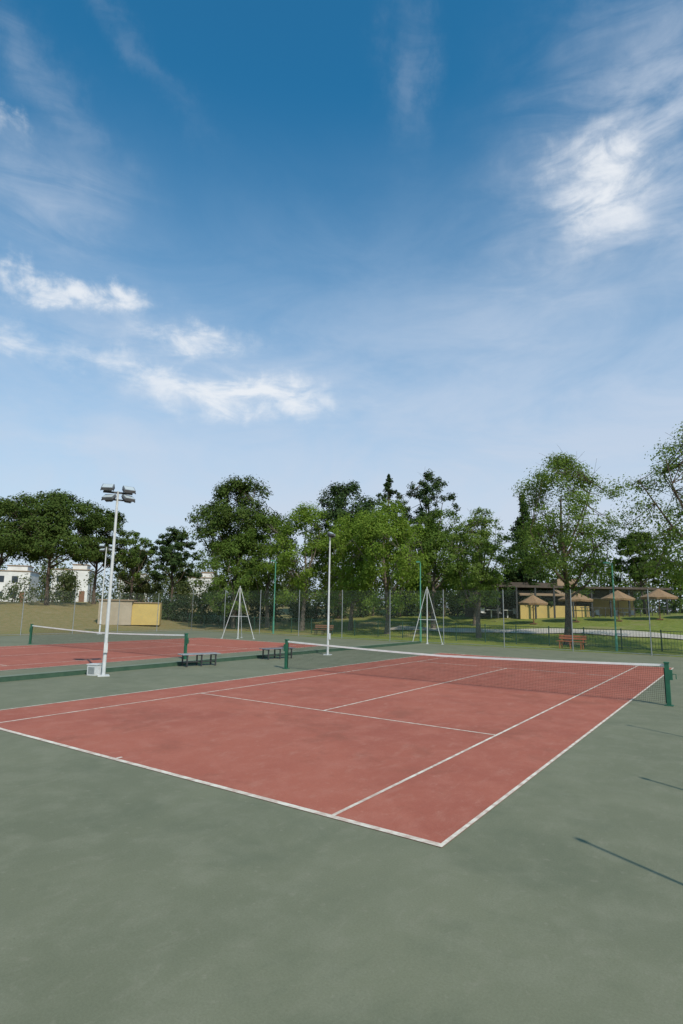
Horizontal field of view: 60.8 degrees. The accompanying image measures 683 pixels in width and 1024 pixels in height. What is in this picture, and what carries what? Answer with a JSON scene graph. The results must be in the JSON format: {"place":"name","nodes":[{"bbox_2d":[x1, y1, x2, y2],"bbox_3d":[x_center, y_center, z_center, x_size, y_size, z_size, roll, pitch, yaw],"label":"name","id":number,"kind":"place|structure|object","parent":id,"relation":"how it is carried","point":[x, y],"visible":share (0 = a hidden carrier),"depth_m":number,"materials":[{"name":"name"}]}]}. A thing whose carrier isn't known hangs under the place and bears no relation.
{"place":"outdoors","nodes":[
{"label":"outdoors","id":0,"kind":"place"},
{"bbox_2d":[0,630,682,1023],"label":"court pavement","id":1,"kind":"structure","parent":0,"point":[552,892],"depth_m":4.95,"materials":[{"name":"green concrete"}]},
{"bbox_2d":[87,663,101,675],"bbox_3d":[-8.149,5.194,19.193,0.380,0.370,0.320,-2,-10,17],"label":"electrical box","id":2,"kind":"object","parent":1,"relation":"on","point":[93,669],"visible":0.93,"depth_m":19.07,"materials":[{"name":"white paint"}]},
{"bbox_2d":[99,544,111,633],"bbox_3d":[-18.207,5.847,44.491,1.156,6.825,0.503,5,-10,-25],"label":"floodlight pole","id":3,"kind":"object","parent":1,"relation":"on","point":[102,547],"visible":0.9,"depth_m":44.71,"materials":[{"name":"white metal"}]},
{"bbox_2d":[29,624,188,658],"bbox_3d":[-12.097,6.347,29.016,13.219,1.100,0.200,-5,-11,34],"label":"tennis net","id":4,"kind":"object","parent":1,"relation":"on","point":[186,640],"visible":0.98,"depth_m":28.09,"materials":[{"name":"fabric"}]},
{"bbox_2d":[97,484,135,676],"bbox_3d":[-7.701,2.207,19.485,1.156,6.375,0.503,5,-10,-25],"label":"floodlight pole","id":5,"kind":"object","parent":1,"relation":"on","point":[128,491],"visible":1,"depth_m":19.68,"materials":[{"name":"white metal"}]},
{"bbox_2d":[0,638,317,670],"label":"tennis court","id":6,"kind":"object","parent":1,"relation":"on","point":[27,656],"visible":0.86,"depth_m":28.98,"materials":[{"name":"red plastic"}]},
{"bbox_2d":[178,652,220,666],"bbox_3d":[-5.546,5.756,22.698,1.600,0.472,0.506,9,-12,-39],"label":"court bench","id":7,"kind":"object","parent":1,"relation":"on","point":[201,655],"visible":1,"depth_m":22.62,"materials":[{"name":"metal"}]},
{"bbox_2d":[0,641,420,681],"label":"court kerb","id":8,"kind":"structure","parent":1,"relation":"on","point":[17,677],"depth_m":21.87,"materials":[{"name":"green paint"}]},
{"bbox_2d":[222,586,253,638],"bbox_3d":[-7.247,7.221,41.980,2.460,3.707,1.320,0,-9,4],"label":"braced mast","id":9,"kind":"object","parent":1,"relation":"on","point":[238,616],"visible":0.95,"depth_m":41.45,"materials":[{"name":"grey metal"}]},
{"bbox_2d":[259,647,293,659],"bbox_3d":[-2.900,6.395,26.346,1.700,0.472,0.506,10,-13,-43],"label":"court bench","id":10,"kind":"object","parent":1,"relation":"on","point":[275,649],"visible":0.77,"depth_m":26.16,"materials":[{"name":"metal"}]},
{"bbox_2d":[323,532,334,654],"bbox_3d":[-0.590,4.058,29.288,0.449,6.107,0.880,-1,-10,14],"label":"floodlight pole","id":11,"kind":"object","parent":1,"relation":"on","point":[330,535],"visible":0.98,"depth_m":29.24,"materials":[{"name":"white metal"}]},
{"bbox_2d":[0,653,672,847],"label":"tennis court","id":12,"kind":"object","parent":1,"relation":"on","point":[440,763],"visible":1,"depth_m":11.16,"materials":[{"name":"red plastic"}]},
{"bbox_2d":[413,591,442,643],"bbox_3d":[5.859,7.043,39.765,2.160,3.806,1.170,-1,-9,9],"label":"braced mast","id":13,"kind":"object","parent":1,"relation":"on","point":[427,618],"visible":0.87,"depth_m":39.25,"materials":[{"name":"grey metal"}]},
{"bbox_2d":[282,639,676,705],"bbox_3d":[3.184,4.942,18.684,13.219,1.100,0.200,-5,-11,34],"label":"tennis net","id":14,"kind":"object","parent":1,"relation":"on","point":[668,675],"visible":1,"depth_m":17.40,"materials":[{"name":"fabric"}]},
{"bbox_2d":[0,601,682,656],"bbox_3d":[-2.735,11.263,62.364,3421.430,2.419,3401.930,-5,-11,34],"label":"ground","id":15,"kind":"structure","parent":0,"point":[30,615],"depth_m":51.62,"materials":[{"name":"green plant"}]},
{"bbox_2d":[0,566,38,601],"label":"walls","id":16,"kind":"structure","parent":15,"relation":"on","point":[22,571],"depth_m":101.81,"materials":[{"name":"white paint"}]},
{"bbox_2d":[0,576,17,597],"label":"windows","id":17,"kind":"structure","parent":16,"relation":"attached to","point":[2,578],"depth_m":100.96,"materials":[{"name":"grey glass"}]},
{"bbox_2d":[0,565,39,573],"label":"roof","id":18,"kind":"structure","parent":16,"relation":"on","point":[17,570],"depth_m":102.72,"materials":[{"name":"white concrete"}]},
{"bbox_2d":[0,496,68,568],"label":"stone pine","id":19,"kind":"object","parent":15,"relation":"on","point":[29,557],"visible":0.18,"depth_m":68.64,"materials":[{"name":"green plant"}]},
{"bbox_2d":[0,488,126,604],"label":"stone pine","id":20,"kind":"object","parent":15,"relation":"on","point":[51,517],"visible":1,"depth_m":63.52,"materials":[{"name":"green plant"}]},
{"bbox_2d":[49,565,94,601],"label":"walls","id":21,"kind":"structure","parent":15,"relation":"on","point":[82,574],"depth_m":103.15,"materials":[{"name":"white paint"}]},
{"bbox_2d":[64,564,94,571],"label":"roof","id":22,"kind":"structure","parent":21,"relation":"on","point":[79,569],"depth_m":103.39,"materials":[{"name":"white concrete"}]},
{"bbox_2d":[78,591,84,601],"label":"door","id":23,"kind":"structure","parent":21,"relation":"attached to","point":[82,596],"depth_m":102.65,"materials":[{"name":"brown wood"}]},
{"bbox_2d":[0,589,192,634],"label":"chain link fence","id":24,"kind":"object","parent":15,"relation":"on","point":[73,621],"visible":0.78,"depth_m":44.82,"materials":[{"name":"metal"}]},
{"bbox_2d":[67,506,142,603],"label":"stone pine","id":25,"kind":"object","parent":15,"relation":"on","point":[123,541],"visible":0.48,"depth_m":71.83,"materials":[{"name":"green plant"}]},
{"bbox_2d":[97,599,161,624],"bbox_3d":[-20.861,9.885,57.502,5.750,2.400,3.350,3,-9,-13],"label":"yellow hut","id":26,"kind":"object","parent":15,"relation":"on","point":[126,613],"visible":0.8,"depth_m":56.16,"materials":[{"name":"yellow paint"}]},
{"bbox_2d":[99,603,106,624],"bbox_3d":[-22.562,9.732,55.496,0.900,2.000,0.060,3,-9,-13],"label":"door","id":27,"kind":"structure","parent":26,"relation":"in","point":[103,618],"depth_m":55.44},
{"bbox_2d":[117,574,149,601],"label":"walls","id":28,"kind":"structure","parent":15,"relation":"on","point":[134,586],"depth_m":105.45,"materials":[{"name":"white paint"}]},
{"bbox_2d":[113,530,155,599],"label":"broadleaf tree","id":29,"kind":"object","parent":15,"relation":"on","point":[146,544],"visible":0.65,"depth_m":74.58,"materials":[{"name":"green plant"}]},
{"bbox_2d":[109,545,163,601],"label":"broadleaf tree","id":30,"kind":"object","parent":15,"relation":"on","point":[142,588],"visible":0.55,"depth_m":79.32,"materials":[{"name":"green plant"}]},
{"bbox_2d":[141,526,202,601],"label":"stone pine","id":31,"kind":"object","parent":15,"relation":"on","point":[172,557],"visible":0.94,"depth_m":77.29,"materials":[{"name":"green plant"}]},
{"bbox_2d":[0,565,350,606],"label":"shrubs","id":32,"kind":"object","parent":15,"relation":"on","point":[68,581],"visible":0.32,"depth_m":87.93,"materials":[{"name":"green plant"}]},
{"bbox_2d":[187,573,213,605],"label":"walls","id":33,"kind":"structure","parent":15,"relation":"on","point":[205,575],"depth_m":105.13,"materials":[{"name":"white paint"}]},
{"bbox_2d":[187,572,215,577],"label":"roof","id":34,"kind":"structure","parent":33,"relation":"on","point":[204,577],"depth_m":105.53,"materials":[{"name":"white concrete"}]},
{"bbox_2d":[192,531,272,628],"bbox_3d":[-10.646,6.625,57.184,7.232,9.866,7.522,-5,-11,34],"label":"broadleaf tree","id":35,"kind":"object","parent":15,"relation":"on","point":[229,547],"visible":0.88,"depth_m":56.52,"materials":[{"name":"green plant"}]},
{"bbox_2d":[176,474,292,625],"bbox_3d":[-11.318,3.960,61.850,10.866,16.234,13.047,-5,-11,34],"label":"broadleaf tree","id":36,"kind":"object","parent":15,"relation":"on","point":[215,517],"visible":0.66,"depth_m":61.38,"materials":[{"name":"green plant"}]},
{"bbox_2d":[238,513,300,627],"bbox_3d":[-7.480,5.942,59.054,8.678,11.636,7.601,-5,-11,34],"label":"broadleaf tree","id":37,"kind":"object","parent":15,"relation":"on","point":[271,523],"visible":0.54,"depth_m":58.02,"materials":[{"name":"green plant"}]},
{"bbox_2d":[271,560,275,633],"bbox_3d":[-5.813,7.196,49.321,0.200,6.165,0.835,-2,-10,17],"label":"park lamp","id":38,"kind":"object","parent":15,"relation":"on","point":[274,596],"visible":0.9,"depth_m":49.53,"materials":[{"name":"metal"}]},
{"bbox_2d":[257,501,353,630],"bbox_3d":[-3.021,5.000,54.630,9.555,12.366,8.245,-5,-11,34],"label":"broadleaf tree","id":39,"kind":"object","parent":15,"relation":"on","point":[302,583],"visible":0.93,"depth_m":54.27,"materials":[{"name":"green plant"}]},
{"bbox_2d":[155,586,464,624],"bbox_3d":[-1.284,10.200,63.416,39.338,5.288,5.398,0,-9,4],"label":"hedge","id":40,"kind":"object","parent":15,"relation":"on","point":[297,618],"visible":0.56,"depth_m":63.10,"materials":[{"name":"green plant"}]},
{"bbox_2d":[313,625,333,634],"bbox_3d":[-1.509,9.768,48.190,1.700,0.849,0.510,-3,-10,24],"label":"park bench","id":41,"kind":"object","parent":15,"relation":"on","point":[324,627],"visible":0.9,"depth_m":48.25,"materials":[{"name":"brown wood"}]},
{"bbox_2d":[1,550,682,612],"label":"distant trees","id":42,"kind":"object","parent":15,"relation":"on","point":[646,584],"visible":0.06,"depth_m":116.19,"materials":[{"name":"green plant"}]},
{"bbox_2d":[301,479,389,618],"bbox_3d":[-0.472,3.896,64.238,10.979,15.688,8.932,-2,-10,19],"label":"stone pine","id":43,"kind":"object","parent":15,"relation":"on","point":[337,491],"visible":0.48,"depth_m":63.23,"materials":[{"name":"green plant"}]},
{"bbox_2d":[311,510,405,629],"bbox_3d":[1.324,5.365,54.179,8.347,11.357,9.063,3,-9,-14],"label":"broadleaf tree","id":44,"kind":"object","parent":15,"relation":"on","point":[338,528],"visible":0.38,"depth_m":53.13,"materials":[{"name":"green plant"}]},
{"bbox_2d":[328,498,432,633],"bbox_3d":[4.229,4.631,50.409,10.560,11.935,11.205,-5,-11,34],"label":"broadleaf tree","id":45,"kind":"object","parent":15,"relation":"on","point":[379,524],"visible":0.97,"depth_m":48.49,"materials":[{"name":"green plant"}]},
{"bbox_2d":[375,474,409,606],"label":"conifer tree","id":46,"kind":"object","parent":15,"relation":"on","point":[387,485],"visible":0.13,"depth_m":81.18,"materials":[{"name":"green plant"}]},
{"bbox_2d":[416,561,421,641],"bbox_3d":[5.520,6.360,41.367,0.200,5.665,0.835,-3,-10,23],"label":"park lamp","id":47,"kind":"object","parent":15,"relation":"on","point":[420,601],"visible":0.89,"depth_m":41.56,"materials":[{"name":"metal"}]},
{"bbox_2d":[395,469,460,594],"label":"aleppo pine","id":48,"kind":"object","parent":15,"relation":"on","point":[436,485],"visible":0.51,"depth_m":72.27,"materials":[{"name":"green plant"}]},
{"bbox_2d":[387,508,479,627],"bbox_3d":[8.178,4.966,52.920,8.156,11.392,6.998,3,-9,-11],"label":"broadleaf tree","id":49,"kind":"object","parent":15,"relation":"on","point":[432,546],"visible":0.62,"depth_m":52.44,"materials":[{"name":"green plant"}]},
{"bbox_2d":[404,518,463,616],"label":"broadleaf tree","id":50,"kind":"object","parent":15,"relation":"on","point":[425,585],"visible":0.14,"depth_m":62.15,"materials":[{"name":"green plant"}]},
{"bbox_2d":[188,614,682,651],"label":"park fence","id":51,"kind":"object","parent":15,"relation":"on","point":[515,626],"visible":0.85,"depth_m":43.32,"materials":[{"name":"metal"}]},
{"bbox_2d":[191,589,682,656],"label":"chain link fence","id":52,"kind":"object","parent":15,"relation":"on","point":[443,624],"visible":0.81,"depth_m":38.71,"materials":[{"name":"metal"}]},
{"bbox_2d":[447,527,509,625],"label":"broadleaf tree","id":53,"kind":"object","parent":15,"relation":"on","point":[456,581],"visible":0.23,"depth_m":52.90,"materials":[{"name":"green plant"}]},
{"bbox_2d":[439,507,520,637],"bbox_3d":[10.853,4.636,45.180,6.426,10.429,6.347,-1,-9,12],"label":"honey locust","id":54,"kind":"object","parent":15,"relation":"on","point":[480,571],"visible":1,"depth_m":45.26,"materials":[{"name":"plant"}]},
{"bbox_2d":[319,541,682,613],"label":"shrubs","id":55,"kind":"object","parent":15,"relation":"on","point":[674,587],"visible":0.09,"depth_m":66.56,"materials":[{"name":"green plant"}]},
{"bbox_2d":[500,493,555,606],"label":"conifer tree","id":56,"kind":"object","parent":15,"relation":"on","point":[515,576],"visible":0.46,"depth_m":57.50,"materials":[{"name":"green plant"}]},
{"bbox_2d":[487,523,568,582],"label":"broadleaf tree","id":57,"kind":"object","parent":15,"relation":"on","point":[505,563],"visible":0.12,"depth_m":65.14,"materials":[{"name":"green plant"}]},
{"bbox_2d":[518,595,547,623],"bbox_3d":[17.070,8.664,51.812,2.600,2.600,2.600,-5,-11,34],"label":"straw parasol","id":58,"kind":"object","parent":15,"relation":"on","point":[533,601],"visible":0.84,"depth_m":51.25,"materials":[{"name":"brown wood"}]},
{"bbox_2d":[464,579,670,618],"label":"park pavilion","id":59,"kind":"structure","parent":15,"relation":"on","point":[602,609],"depth_m":56.51,"materials":[{"name":"yellow painted wall"},{"name":"brown roof tile"},{"name":"dark wood"}]},
{"bbox_2d":[510,446,627,644],"bbox_3d":[15.643,2.048,41.264,8.039,14.668,10.797,3,-9,-13],"label":"honey locust","id":60,"kind":"object","parent":15,"relation":"on","point":[559,463],"visible":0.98,"depth_m":40.19,"materials":[{"name":"green plant"}]},
{"bbox_2d":[557,635,585,649],"bbox_3d":[14.479,8.184,36.663,1.750,0.849,0.510,-8,-13,44],"label":"park bench","id":61,"kind":"object","parent":15,"relation":"on","point":[565,636],"visible":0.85,"depth_m":36.68,"materials":[{"name":"orange wood"}]},
{"bbox_2d":[558,591,592,621],"bbox_3d":[20.733,8.377,51.538,3.000,2.700,3.000,-5,-11,34],"label":"straw parasol","id":62,"kind":"object","parent":15,"relation":"on","point":[576,598],"visible":0.7,"depth_m":50.89,"materials":[{"name":"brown wood"}]},
{"bbox_2d":[603,562,617,650],"bbox_3d":[16.405,5.744,35.439,0.835,5.365,0.200,7,-11,-32],"label":"park lamp","id":63,"kind":"object","parent":15,"relation":"on","point":[616,643],"visible":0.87,"depth_m":35.58,"materials":[{"name":"green metal"}]},
{"bbox_2d":[601,590,634,620],"bbox_3d":[24.280,8.215,51.077,2.800,2.700,2.800,-5,-11,34],"label":"straw parasol","id":64,"kind":"object","parent":15,"relation":"on","point":[618,598],"visible":0.86,"depth_m":50.62,"materials":[{"name":"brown wood"}]},
{"bbox_2d":[599,422,682,585],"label":"honey locust","id":65,"kind":"object","parent":15,"relation":"on","point":[675,533],"visible":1,"depth_m":34.88,"materials":[{"name":"green plant"}]},
{"bbox_2d":[601,530,682,613],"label":"stone pine","id":66,"kind":"object","parent":15,"relation":"on","point":[624,569],"visible":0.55,"depth_m":61.31,"materials":[{"name":"green plant"}]},
{"bbox_2d":[640,589,677,619],"bbox_3d":[27.775,8.062,50.896,3.000,2.700,3.000,-5,-11,34],"label":"straw parasol","id":67,"kind":"object","parent":15,"relation":"on","point":[659,597],"visible":0.92,"depth_m":50.36,"materials":[{"name":"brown wood"}]},
{"bbox_2d":[0,0,682,611],"label":"sky","id":68,"kind":"structure","parent":0,"point":[300,246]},
{"bbox_2d":[390,626,682,638],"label":"park path","id":69,"kind":"structure","parent":0,"point":[624,632],"depth_m":46.66,"materials":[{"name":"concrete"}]}
]}

